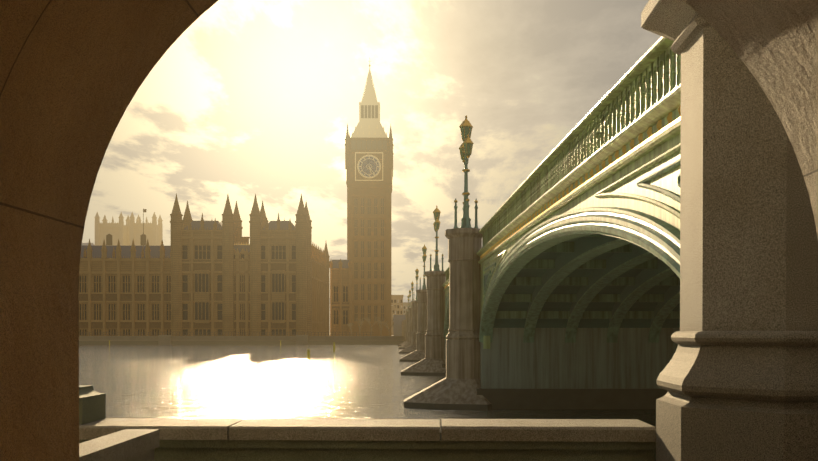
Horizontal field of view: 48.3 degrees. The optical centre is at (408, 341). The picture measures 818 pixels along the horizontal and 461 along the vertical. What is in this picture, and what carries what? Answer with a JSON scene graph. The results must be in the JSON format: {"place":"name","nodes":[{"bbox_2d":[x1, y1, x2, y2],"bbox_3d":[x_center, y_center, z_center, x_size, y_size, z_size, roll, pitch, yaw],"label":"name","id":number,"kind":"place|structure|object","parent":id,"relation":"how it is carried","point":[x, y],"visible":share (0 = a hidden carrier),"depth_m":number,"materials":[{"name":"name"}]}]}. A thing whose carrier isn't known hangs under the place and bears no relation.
{"place":"outdoors","nodes":[
{"label":"outdoors","id":0,"kind":"place"},
{"bbox_2d":[79,193,403,344],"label":"palace of westminster","id":1,"kind":"structure","parent":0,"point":[211,282],"depth_m":245.48,"materials":[{"name":"stone"}]},
{"bbox_2d":[345,64,393,335],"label":"clock tower","id":2,"kind":"structure","parent":1,"relation":"attached to","point":[369,148],"depth_m":315.34,"materials":[{"name":"stone"}]},
{"bbox_2d":[94,212,411,335],"bbox_3d":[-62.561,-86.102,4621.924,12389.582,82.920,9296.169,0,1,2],"label":"buildings","id":3,"kind":"structure","parent":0,"point":[127,234],"depth_m":596.58,"materials":[{"name":"stone"}]},
{"bbox_2d":[79,345,655,460],"bbox_3d":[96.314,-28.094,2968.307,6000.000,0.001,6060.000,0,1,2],"label":"river","id":4,"kind":"structure","parent":0,"point":[251,381],"depth_m":58.73,"materials":[{"name":"grey liquid"}]},
{"bbox_2d":[109,340,334,358],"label":"buoys","id":5,"kind":"object","parent":4,"relation":"on","point":[308,353],"visible":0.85,"depth_m":113.17,"materials":[{"name":"yellow paint"}]},
{"bbox_2d":[398,115,679,409],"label":"bridge piers","id":6,"kind":"structure","parent":4,"relation":"in","point":[550,368],"depth_m":40.15,"materials":[{"name":"stone"}]},
{"bbox_2d":[347,317,393,335],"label":"trees","id":7,"kind":"object","parent":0,"point":[352,324],"visible":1,"depth_m":294.78,"materials":[{"name":"plant"}]},
{"bbox_2d":[82,0,675,301],"label":"sky","id":8,"kind":"structure","parent":0,"point":[258,97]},
{"bbox_2d":[0,0,817,460],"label":"tunnel arch","id":9,"kind":"structure","parent":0,"point":[74,74],"depth_m":3.75,"materials":[{"name":"stone"}]},
{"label":"embankment ground","id":10,"kind":"structure","parent":0,"visible":0},
{"bbox_2d":[79,429,158,460],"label":"stone ledge","id":11,"kind":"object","parent":10,"relation":"on","point":[132,445],"depth_m":6.09,"materials":[{"name":"stone"}]},
{"bbox_2d":[79,418,655,460],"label":"parapet wall","id":12,"kind":"structure","parent":10,"relation":"on","point":[183,439],"depth_m":6.96,"materials":[{"name":"stone"}]},
{"bbox_2d":[79,385,105,423],"bbox_3d":[-2.830,0.505,7.351,0.600,0.273,0.500,0,1,2],"label":"stone pedestal","id":13,"kind":"object","parent":12,"relation":"on","point":[92,404],"visible":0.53,"depth_m":7.34,"materials":[{"name":"stone"}]},
{"bbox_2d":[641,0,817,460],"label":"abutment pier","id":14,"kind":"structure","parent":10,"relation":"on","point":[737,379],"depth_m":5.93,"materials":[{"name":"stone"}]},
{"bbox_2d":[442,36,680,348],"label":"bridge","id":15,"kind":"structure","parent":14,"relation":"attached to","point":[580,228],"depth_m":22.97,"materials":[{"name":"green paint"}]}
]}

